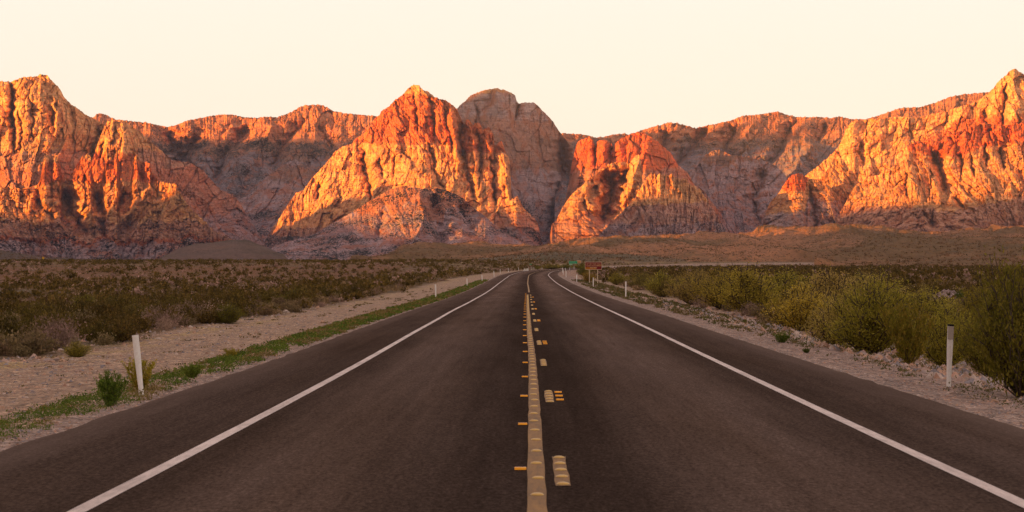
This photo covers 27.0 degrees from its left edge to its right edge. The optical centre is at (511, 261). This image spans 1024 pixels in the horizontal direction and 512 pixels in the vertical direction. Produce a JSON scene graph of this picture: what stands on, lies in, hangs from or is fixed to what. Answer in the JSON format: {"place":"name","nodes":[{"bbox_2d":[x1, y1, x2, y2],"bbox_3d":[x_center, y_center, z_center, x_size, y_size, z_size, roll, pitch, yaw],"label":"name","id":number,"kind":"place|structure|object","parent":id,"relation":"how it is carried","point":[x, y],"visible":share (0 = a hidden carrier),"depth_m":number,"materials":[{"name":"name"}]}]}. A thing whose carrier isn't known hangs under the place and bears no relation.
{"place":"outdoors","nodes":[
{"label":"outdoors","id":0,"kind":"place"},
{"bbox_2d":[0,250,75,259],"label":"hill","id":1,"kind":"structure","parent":0,"point":[16,255],"depth_m":1661.17,"materials":[{"name":"soil"}]},
{"bbox_2d":[91,120,136,187],"bbox_3d":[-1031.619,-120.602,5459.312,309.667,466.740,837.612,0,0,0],"label":"mountain","id":2,"kind":"structure","parent":0,"point":[114,132],"depth_m":5297.27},
{"bbox_2d":[0,143,235,259],"bbox_3d":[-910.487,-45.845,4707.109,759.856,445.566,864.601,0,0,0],"label":"mountain","id":3,"kind":"structure","parent":0,"point":[80,213],"depth_m":4690.36,"materials":[{"name":"stone"}]},
{"bbox_2d":[0,74,264,245],"bbox_3d":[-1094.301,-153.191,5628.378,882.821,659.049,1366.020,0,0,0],"label":"mountain","id":4,"kind":"structure","parent":0,"point":[41,116],"depth_m":5431.47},
{"bbox_2d":[158,240,288,260],"bbox_3d":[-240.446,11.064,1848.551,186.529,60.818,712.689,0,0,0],"label":"hill","id":5,"kind":"structure","parent":0,"point":[237,249],"depth_m":1707.12,"materials":[{"name":"soil"}]},
{"bbox_2d":[93,104,376,199],"bbox_3d":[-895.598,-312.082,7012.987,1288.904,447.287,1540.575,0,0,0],"label":"mountain","id":6,"kind":"structure","parent":0,"point":[237,157],"depth_m":7079.92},
{"bbox_2d":[238,159,315,242],"bbox_3d":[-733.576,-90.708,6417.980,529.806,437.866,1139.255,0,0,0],"label":"mountain","id":7,"kind":"structure","parent":0,"point":[264,204],"depth_m":6285.07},
{"bbox_2d":[264,84,511,248],"bbox_3d":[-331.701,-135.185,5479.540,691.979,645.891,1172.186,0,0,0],"label":"mountain","id":8,"kind":"structure","parent":0,"point":[417,136],"depth_m":5370.65,"materials":[{"name":"stone"}]},
{"bbox_2d":[271,186,532,260],"bbox_3d":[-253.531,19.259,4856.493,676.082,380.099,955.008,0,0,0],"label":"mountain","id":9,"kind":"structure","parent":0,"point":[390,220],"depth_m":4643.82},
{"bbox_2d":[0,267,1023,511],"bbox_3d":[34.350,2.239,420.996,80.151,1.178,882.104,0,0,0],"label":"road","id":10,"kind":"structure","parent":0,"point":[432,415],"depth_m":24.72,"materials":[{"name":"asphalt"}]},
{"bbox_2d":[67,271,524,511],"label":"edge line","id":11,"kind":"object","parent":10,"relation":"on","point":[104,497],"visible":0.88,"depth_m":23.45,"materials":[{"name":"white paint"}]},
{"bbox_2d":[526,294,547,511],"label":"line","id":12,"kind":"object","parent":10,"relation":"on","point":[535,503],"visible":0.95,"depth_m":22.76,"materials":[{"name":"yellow paint"}]},
{"bbox_2d":[552,457,570,485],"bbox_3d":[0.457,1.956,19.998,0.143,0.022,3.000,0,0,1],"label":"road marking","id":13,"kind":"object","parent":10,"relation":"on","point":[560,479],"visible":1,"depth_m":19.74,"materials":[{"name":"yellow paint"}]},
{"bbox_2d":[548,270,1023,507],"bbox_3d":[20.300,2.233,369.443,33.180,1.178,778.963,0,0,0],"label":"edge line","id":14,"kind":"object","parent":10,"relation":"on","point":[1014,499],"visible":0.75,"depth_m":24.18,"materials":[{"name":"white paint"}]},
{"bbox_2d":[0,261,1023,451],"bbox_3d":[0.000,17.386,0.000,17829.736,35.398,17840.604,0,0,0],"label":"ground","id":15,"kind":"structure","parent":0,"point":[209,330],"depth_m":61.64,"materials":[{"name":"gravel"}]},
{"bbox_2d":[0,336,14,355],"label":"sage bush","id":16,"kind":"object","parent":15,"relation":"on","point":[3,347],"visible":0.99,"depth_m":60.89,"materials":[{"name":"green plant"}]},
{"bbox_2d":[0,292,24,316],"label":"creosote bush","id":17,"kind":"object","parent":15,"relation":"on","point":[7,305],"visible":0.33,"depth_m":101.48,"materials":[{"name":"green plant"}]},
{"bbox_2d":[0,329,26,354],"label":"sage bush","id":18,"kind":"object","parent":15,"relation":"on","point":[9,341],"visible":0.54,"depth_m":61.75,"materials":[{"name":"green plant"}]},
{"bbox_2d":[0,308,38,340],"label":"creosote bush","id":19,"kind":"object","parent":15,"relation":"on","point":[6,320],"visible":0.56,"depth_m":76.58,"materials":[{"name":"green plant"}]},
{"bbox_2d":[8,345,34,356],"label":"sage bush","id":20,"kind":"object","parent":15,"relation":"on","point":[24,353],"visible":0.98,"depth_m":60.75,"materials":[{"name":"green plant"}]},
{"bbox_2d":[14,298,48,323],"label":"creosote bush","id":21,"kind":"object","parent":15,"relation":"on","point":[29,314],"visible":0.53,"depth_m":93.28,"materials":[{"name":"green plant"}]},
{"bbox_2d":[14,314,53,331],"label":"creosote bush","id":22,"kind":"object","parent":15,"relation":"on","point":[39,321],"visible":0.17,"depth_m":80.52,"materials":[{"name":"green plant"}]},
{"bbox_2d":[12,328,62,354],"bbox_3d":[-13.912,2.351,62.532,1.472,0.858,1.508,0,0,-11],"label":"sage bush","id":23,"kind":"object","parent":15,"relation":"on","point":[35,345],"visible":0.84,"depth_m":62.29,"materials":[{"name":"green plant"}]},
{"bbox_2d":[37,302,77,327],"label":"creosote bush","id":24,"kind":"object","parent":15,"relation":"on","point":[60,319],"visible":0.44,"depth_m":83.75,"materials":[{"name":"green plant"}]},
{"bbox_2d":[43,315,77,334],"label":"dry shrub","id":25,"kind":"object","parent":15,"relation":"on","point":[63,330],"visible":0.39,"depth_m":79.06,"materials":[{"name":"brown plant"}]},
{"bbox_2d":[30,313,91,348],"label":"dry shrub","id":26,"kind":"object","parent":15,"relation":"on","point":[62,336],"visible":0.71,"depth_m":66.52,"materials":[{"name":"brown plant"}]},
{"bbox_2d":[61,339,93,357],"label":"shrub","id":27,"kind":"object","parent":15,"relation":"on","point":[74,350],"visible":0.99,"depth_m":60.91,"materials":[{"name":"green plant"}]},
{"bbox_2d":[62,309,96,320],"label":"sage bush","id":28,"kind":"object","parent":15,"relation":"on","point":[80,313],"visible":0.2,"depth_m":94.49,"materials":[{"name":"green plant"}]},
{"bbox_2d":[64,294,112,314],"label":"creosote bush","id":29,"kind":"object","parent":15,"relation":"on","point":[83,303],"visible":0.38,"depth_m":111.43,"materials":[{"name":"green plant"}]},
{"bbox_2d":[78,311,105,327],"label":"creosote bush","id":30,"kind":"object","parent":15,"relation":"on","point":[81,321],"visible":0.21,"depth_m":85.57,"materials":[{"name":"green plant"}]},
{"bbox_2d":[92,329,115,344],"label":"sage bush","id":31,"kind":"object","parent":15,"relation":"on","point":[105,340],"visible":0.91,"depth_m":69.29,"materials":[{"name":"green plant"}]},
{"bbox_2d":[85,299,122,322],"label":"creosote bush","id":32,"kind":"object","parent":15,"relation":"on","point":[103,306],"visible":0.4,"depth_m":97.89,"materials":[{"name":"green plant"}]},
{"bbox_2d":[80,315,128,342],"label":"creosote bush","id":33,"kind":"object","parent":15,"relation":"on","point":[100,326],"visible":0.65,"depth_m":71.48,"materials":[{"name":"green plant"}]},
{"bbox_2d":[82,302,130,317],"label":"creosote bush","id":34,"kind":"object","parent":15,"relation":"on","point":[98,311],"visible":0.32,"depth_m":98.04,"materials":[{"name":"green plant"}]},
{"bbox_2d":[93,369,128,406],"bbox_3d":[-5.963,1.893,31.747,0.519,0.639,0.501,0,0,0],"label":"shrub","id":35,"kind":"object","parent":15,"relation":"on","point":[110,388],"visible":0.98,"depth_m":31.68,"materials":[{"name":"green plant"}]},
{"bbox_2d":[105,315,140,340],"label":"creosote bush","id":36,"kind":"object","parent":15,"relation":"on","point":[130,326],"visible":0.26,"depth_m":73.32,"materials":[{"name":"green plant"}]},
{"bbox_2d":[103,308,147,326],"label":"creosote bush","id":37,"kind":"object","parent":15,"relation":"on","point":[120,317],"visible":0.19,"depth_m":89.17,"materials":[{"name":"green plant"}]},
{"bbox_2d":[106,316,149,341],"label":"creosote bush","id":38,"kind":"object","parent":15,"relation":"on","point":[129,334],"visible":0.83,"depth_m":72.20,"materials":[{"name":"green plant"}]},
{"bbox_2d":[132,335,143,394],"bbox_3d":[-6.087,1.690,34.747,0.106,0.985,0.042,-6,0,0],"label":"delineator post","id":39,"kind":"object","parent":15,"relation":"on","point":[136,349],"visible":0.94,"depth_m":34.74,"materials":[{"name":"white plastic"}]},
{"bbox_2d":[120,357,156,387],"bbox_3d":[-6.290,1.886,35.983,0.623,0.674,0.666,0,0,0],"label":"shrub","id":40,"kind":"object","parent":15,"relation":"on","point":[147,372],"visible":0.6,"depth_m":35.95,"materials":[{"name":"green plant"}]},
{"bbox_2d":[122,297,157,317],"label":"creosote bush","id":41,"kind":"object","parent":15,"relation":"on","point":[136,306],"visible":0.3,"depth_m":104.19,"materials":[{"name":"green plant"}]},
{"bbox_2d":[126,309,155,332],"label":"creosote bush","id":42,"kind":"object","parent":15,"relation":"on","point":[142,322],"visible":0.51,"depth_m":83.66,"materials":[{"name":"green plant"}]},
{"bbox_2d":[142,298,186,311],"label":"creosote bush","id":43,"kind":"object","parent":15,"relation":"on","point":[177,309],"visible":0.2,"depth_m":111.71,"materials":[{"name":"green plant"}]},
{"bbox_2d":[153,317,180,329],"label":"dry shrub","id":44,"kind":"object","parent":15,"relation":"on","point":[166,325],"visible":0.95,"depth_m":87.53,"materials":[{"name":"brown plant"}]},
{"bbox_2d":[146,304,188,328],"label":"dry shrub","id":45,"kind":"object","parent":15,"relation":"on","point":[165,315],"visible":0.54,"depth_m":89.35,"materials":[{"name":"brown plant"}]},
{"bbox_2d":[171,312,197,326],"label":"sage bush","id":46,"kind":"object","parent":15,"relation":"on","point":[191,321],"visible":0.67,"depth_m":92.62,"materials":[{"name":"green plant"}]},
{"bbox_2d":[1,296,377,364],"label":"stones","id":47,"kind":"object","parent":15,"relation":"on","point":[85,340],"visible":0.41,"depth_m":76.51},
{"bbox_2d":[180,361,204,377],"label":"shrub","id":48,"kind":"object","parent":15,"relation":"on","point":[191,371],"visible":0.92,"depth_m":39.69,"materials":[{"name":"green plant"}]},
{"bbox_2d":[0,301,403,419],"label":"stones","id":49,"kind":"object","parent":15,"relation":"on","point":[65,385],"visible":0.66,"depth_m":56.45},
{"bbox_2d":[183,303,222,323],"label":"creosote bush","id":50,"kind":"object","parent":15,"relation":"on","point":[207,319],"visible":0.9,"depth_m":97.76,"materials":[{"name":"green plant"}]},
{"bbox_2d":[0,306,422,446],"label":"stones","id":51,"kind":"object","parent":15,"relation":"on","point":[63,414],"visible":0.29,"depth_m":31.35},
{"bbox_2d":[200,297,242,310],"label":"creosote bush","id":52,"kind":"object","parent":15,"relation":"on","point":[216,300],"visible":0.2,"depth_m":111.31,"materials":[{"name":"green plant"}]},
{"bbox_2d":[3,287,449,392],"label":"weeds","id":53,"kind":"object","parent":15,"relation":"on","point":[248,333],"visible":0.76,"depth_m":88.10,"materials":[{"name":"green plant"}]},
{"bbox_2d":[210,301,247,323],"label":"shrub","id":54,"kind":"object","parent":15,"relation":"on","point":[229,314],"visible":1,"depth_m":97.75,"materials":[{"name":"green plant"}]},
{"bbox_2d":[215,285,254,307],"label":"creosote bush","id":55,"kind":"object","parent":15,"relation":"on","point":[246,297],"visible":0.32,"depth_m":126.65,"materials":[{"name":"green plant"}]},
{"bbox_2d":[216,287,268,315],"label":"creosote bush","id":56,"kind":"object","parent":15,"relation":"on","point":[237,298],"visible":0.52,"depth_m":112.74,"materials":[{"name":"green plant"}]},
{"bbox_2d":[0,279,488,446],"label":"weeds","id":57,"kind":"object","parent":15,"relation":"on","point":[314,334],"visible":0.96,"depth_m":45.93,"materials":[{"name":"green plant"}]},
{"bbox_2d":[251,304,275,315],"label":"sage bush","id":58,"kind":"object","parent":15,"relation":"on","point":[265,312],"visible":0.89,"depth_m":114.68,"materials":[{"name":"green plant"}]},
{"bbox_2d":[256,287,284,303],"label":"creosote bush","id":59,"kind":"object","parent":15,"relation":"on","point":[269,296],"visible":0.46,"depth_m":155.29,"materials":[{"name":"green plant"}]},
{"bbox_2d":[285,303,304,312],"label":"sage bush","id":60,"kind":"object","parent":15,"relation":"on","point":[295,309],"visible":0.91,"depth_m":122.86,"materials":[{"name":"green plant"}]},
{"bbox_2d":[283,284,312,301],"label":"creosote bush","id":61,"kind":"object","parent":15,"relation":"on","point":[298,292],"visible":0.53,"depth_m":146.92,"materials":[{"name":"green plant"}]},
{"bbox_2d":[317,284,346,297],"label":"creosote bush","id":62,"kind":"object","parent":15,"relation":"on","point":[324,290],"visible":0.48,"depth_m":190.66,"materials":[{"name":"green plant"}]},
{"bbox_2d":[0,258,676,339],"bbox_3d":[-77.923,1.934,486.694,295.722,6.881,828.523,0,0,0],"label":"scrub","id":63,"kind":"object","parent":15,"relation":"on","point":[385,281],"visible":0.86,"depth_m":408.79,"materials":[{"name":"green plant"}]},
{"bbox_2d":[344,283,371,299],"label":"creosote bush","id":64,"kind":"object","parent":15,"relation":"on","point":[352,286],"visible":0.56,"depth_m":181.17,"materials":[{"name":"green plant"}]},
{"bbox_2d":[585,262,601,282],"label":"brown sign","id":65,"kind":"object","parent":15,"relation":"on","point":[589,266],"visible":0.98,"depth_m":287.97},
{"bbox_2d":[605,270,630,284],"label":"shrub","id":66,"kind":"object","parent":15,"relation":"on","point":[616,280],"visible":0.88,"depth_m":275.39,"materials":[{"name":"green plant"}]},
{"bbox_2d":[621,270,652,287],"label":"shrub","id":67,"kind":"object","parent":15,"relation":"on","point":[639,280],"visible":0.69,"depth_m":227.31,"materials":[{"name":"green plant"}]},
{"bbox_2d":[641,266,681,296],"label":"shrub","id":68,"kind":"object","parent":15,"relation":"on","point":[655,282],"visible":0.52,"depth_m":179.73,"materials":[{"name":"green plant"}]},
{"bbox_2d":[650,276,673,297],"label":"creosote bush","id":69,"kind":"object","parent":15,"relation":"on","point":[660,288],"visible":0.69,"depth_m":178.07,"materials":[{"name":"green plant"}]},
{"bbox_2d":[658,267,714,304],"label":"shrub","id":70,"kind":"object","parent":15,"relation":"on","point":[682,295],"visible":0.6,"depth_m":145.80,"materials":[{"name":"green plant"}]},
{"bbox_2d":[684,261,747,309],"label":"shrub","id":71,"kind":"object","parent":15,"relation":"on","point":[711,301],"visible":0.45,"depth_m":130.40,"materials":[{"name":"green plant"}]},
{"bbox_2d":[734,301,761,316],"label":"dry shrub","id":72,"kind":"object","parent":15,"relation":"on","point":[744,310],"visible":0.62,"depth_m":114.46,"materials":[{"name":"brown plant"}]},
{"bbox_2d":[698,261,803,311],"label":"shrub","id":73,"kind":"object","parent":15,"relation":"on","point":[734,295],"visible":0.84,"depth_m":115.88,"materials":[{"name":"green plant"}]},
{"bbox_2d":[756,305,780,323],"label":"sage bush","id":74,"kind":"object","parent":15,"relation":"on","point":[764,318],"visible":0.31,"depth_m":98.88,"materials":[{"name":"green plant"}]},
{"bbox_2d":[762,297,785,309],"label":"shrub","id":75,"kind":"object","parent":15,"relation":"on","point":[777,300],"visible":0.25,"depth_m":108.86,"materials":[{"name":"green plant"}]},
{"bbox_2d":[758,296,792,326],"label":"creosote bush","id":76,"kind":"object","parent":15,"relation":"on","point":[776,318],"visible":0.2,"depth_m":93.96,"materials":[{"name":"green plant"}]},
{"bbox_2d":[773,331,790,342],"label":"shrub","id":77,"kind":"object","parent":15,"relation":"on","point":[782,337],"visible":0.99,"depth_m":59.69,"materials":[{"name":"green plant"}]},
{"bbox_2d":[752,264,816,299],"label":"shrub","id":78,"kind":"object","parent":15,"relation":"on","point":[784,277],"visible":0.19,"depth_m":136.43,"materials":[{"name":"green plant"}]},
{"bbox_2d":[571,279,1023,408],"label":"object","id":79,"kind":"object","parent":15,"relation":"on","point":[616,290],"visible":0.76,"depth_m":82.94,"materials":[{"name":"green plant"}]},
{"bbox_2d":[757,278,837,330],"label":"shrub","id":80,"kind":"object","parent":15,"relation":"on","point":[797,309],"visible":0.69,"depth_m":89.26,"materials":[{"name":"green plant"}]},
{"bbox_2d":[576,263,1023,312],"bbox_3d":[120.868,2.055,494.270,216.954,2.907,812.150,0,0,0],"label":"scrub","id":81,"kind":"object","parent":15,"relation":"on","point":[953,273],"visible":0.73,"depth_m":407.40,"materials":[{"name":"green plant"}]},
{"bbox_2d":[794,289,858,345],"bbox_3d":[9.482,1.666,63.006,2.154,1.806,2.534,0,0,25],"label":"shrub","id":82,"kind":"object","parent":15,"relation":"on","point":[818,323],"visible":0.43,"depth_m":62.76,"materials":[{"name":"green plant"}]},
{"bbox_2d":[781,262,871,311],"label":"shrub","id":83,"kind":"object","parent":15,"relation":"on","point":[837,287],"visible":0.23,"depth_m":103.85,"materials":[{"name":"green plant"}]},
{"bbox_2d":[633,295,1023,399],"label":"stones","id":84,"kind":"object","parent":15,"relation":"on","point":[965,377],"visible":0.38,"depth_m":53.36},
{"bbox_2d":[638,305,1023,428],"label":"stones","id":85,"kind":"object","parent":15,"relation":"on","point":[979,404],"visible":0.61,"depth_m":38.02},
{"bbox_2d":[813,266,924,354],"bbox_3d":[9.557,1.339,57.184,3.121,2.468,3.072,0,0,0],"label":"shrub","id":86,"kind":"object","parent":15,"relation":"on","point":[867,331],"visible":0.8,"depth_m":56.80,"materials":[{"name":"green plant"}]},
{"bbox_2d":[831,268,925,299],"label":"shrub","id":87,"kind":"object","parent":15,"relation":"on","point":[867,278],"visible":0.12,"depth_m":130.68,"materials":[{"name":"green plant"}]},
{"bbox_2d":[876,295,935,363],"bbox_3d":[9.022,1.607,48.669,1.188,1.700,1.250,0,0,-34],"label":"shrub","id":88,"kind":"object","parent":15,"relation":"on","point":[909,348],"visible":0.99,"depth_m":48.60,"materials":[{"name":"green plant"}]},
{"bbox_2d":[902,285,962,321],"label":"shrub","id":89,"kind":"object","parent":15,"relation":"on","point":[932,304],"visible":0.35,"depth_m":103.84,"materials":[{"name":"green plant"}]},
{"bbox_2d":[916,297,974,366],"bbox_3d":[11.120,1.846,55.002,2.288,1.908,2.181,0,0,0],"label":"shrub","id":90,"kind":"object","parent":15,"relation":"on","point":[935,350],"visible":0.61,"depth_m":54.74,"materials":[{"name":"green plant"}]},
{"bbox_2d":[930,289,964,299],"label":"gravel mound","id":91,"kind":"object","parent":15,"relation":"on","point":[943,291],"visible":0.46,"depth_m":149.58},
{"bbox_2d":[946,324,953,386],"bbox_3d":[7.592,1.631,36.995,0.106,1.083,0.059,2,0,0],"label":"delineator post","id":92,"kind":"object","parent":15,"relation":"on","point":[950,331],"visible":0.98,"depth_m":36.99,"materials":[{"name":"white plastic"}]},
{"bbox_2d":[955,304,982,327],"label":"thicket shrub","id":93,"kind":"object","parent":15,"relation":"on","point":[967,311],"visible":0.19,"depth_m":83.60,"materials":[{"name":"green plant"}]},
{"bbox_2d":[938,280,1006,318],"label":"shrub","id":94,"kind":"object","parent":15,"relation":"on","point":[976,301],"visible":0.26,"depth_m":92.20,"materials":[{"name":"green plant"}]},
{"bbox_2d":[952,290,1003,377],"bbox_3d":[11.386,1.718,50.685,2.095,2.222,1.966,0,0,0],"label":"shrub","id":95,"kind":"object","parent":15,"relation":"on","point":[969,357],"visible":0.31,"depth_m":50.66,"materials":[{"name":"green plant"}]},
{"bbox_2d":[960,245,1023,397],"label":"shrub","id":96,"kind":"object","parent":15,"relation":"on","point":[1004,331],"visible":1,"depth_m":35.35,"materials":[{"name":"green plant"}]},
{"bbox_2d":[0,0,1023,137],"label":"sky","id":97,"kind":"structure","parent":0,"point":[596,68],"materials":[{"name":"beige"}]},
{"bbox_2d":[457,88,573,243],"bbox_3d":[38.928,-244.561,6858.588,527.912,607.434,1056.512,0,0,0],"label":"mountain","id":98,"kind":"structure","parent":0,"point":[539,150],"depth_m":6727.87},
{"bbox_2d":[494,196,543,245],"bbox_3d":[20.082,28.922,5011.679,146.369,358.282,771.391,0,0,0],"label":"mountain","id":99,"kind":"structure","parent":0,"point":[514,219],"depth_m":4824.09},
{"bbox_2d":[479,252,687,261],"bbox_3d":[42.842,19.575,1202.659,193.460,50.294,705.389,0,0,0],"label":"hill","id":100,"kind":"structure","parent":0,"point":[576,256],"depth_m":1133.28,"materials":[{"name":"soil"}]},
{"bbox_2d":[550,155,642,243],"bbox_3d":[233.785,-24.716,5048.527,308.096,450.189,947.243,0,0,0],"label":"mountain","id":101,"kind":"structure","parent":0,"point":[597,203],"depth_m":4888.87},
{"bbox_2d":[564,132,728,231],"bbox_3d":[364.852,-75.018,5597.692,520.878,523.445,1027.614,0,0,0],"label":"mountain","id":102,"kind":"structure","parent":0,"point":[590,159],"depth_m":5506.63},
{"bbox_2d":[599,173,726,236],"bbox_3d":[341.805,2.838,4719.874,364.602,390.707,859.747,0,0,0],"label":"mountain","id":103,"kind":"structure","parent":0,"point":[659,204],"depth_m":4533.45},
{"bbox_2d":[350,223,1023,261],"bbox_3d":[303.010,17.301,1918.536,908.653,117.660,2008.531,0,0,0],"label":"hill","id":104,"kind":"structure","parent":0,"point":[793,254],"depth_m":1743.23,"materials":[{"name":"soil"}]},
{"bbox_2d":[0,223,1023,265],"bbox_3d":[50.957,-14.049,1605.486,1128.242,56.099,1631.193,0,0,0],"label":"hillside scrub","id":105,"kind":"object","parent":104,"relation":"on","point":[821,247],"visible":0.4,"depth_m":1254.86,"materials":[{"name":"green plant"}]},
{"bbox_2d":[689,149,787,233],"bbox_3d":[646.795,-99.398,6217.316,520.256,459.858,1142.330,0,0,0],"label":"mountain","id":106,"kind":"structure","parent":0,"point":[741,192],"depth_m":6097.08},
{"bbox_2d":[555,92,988,220],"bbox_3d":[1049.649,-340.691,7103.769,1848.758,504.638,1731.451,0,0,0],"label":"mountain","id":107,"kind":"structure","parent":0,"point":[788,146],"depth_m":7235.30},
{"bbox_2d":[762,173,843,226],"bbox_3d":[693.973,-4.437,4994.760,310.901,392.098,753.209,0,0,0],"label":"mountain","id":108,"kind":"structure","parent":0,"point":[801,199],"depth_m":4800.35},
{"bbox_2d":[819,158,858,205],"bbox_3d":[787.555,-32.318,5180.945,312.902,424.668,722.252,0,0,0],"label":"mountain","id":109,"kind":"structure","parent":0,"point":[839,178],"depth_m":5002.74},
{"bbox_2d":[805,69,1023,181],"bbox_3d":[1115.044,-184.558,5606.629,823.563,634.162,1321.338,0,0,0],"label":"mountain","id":110,"kind":"structure","parent":0,"point":[866,149],"depth_m":5574.65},
{"bbox_2d":[814,234,1023,265],"bbox_3d":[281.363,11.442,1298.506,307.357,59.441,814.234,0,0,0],"label":"hill","id":111,"kind":"structure","parent":0,"point":[894,253],"depth_m":1123.64,"materials":[{"name":"soil"}]},
{"bbox_2d":[835,123,1023,231],"bbox_3d":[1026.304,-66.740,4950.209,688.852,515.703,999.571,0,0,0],"label":"mountain","id":112,"kind":"structure","parent":0,"point":[970,177],"depth_m":4748.06,"materials":[{"name":"stone"}]},
{"bbox_2d":[896,243,1023,266],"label":"hill","id":113,"kind":"structure","parent":0,"point":[985,249],"depth_m":959.69,"materials":[{"name":"soil"}]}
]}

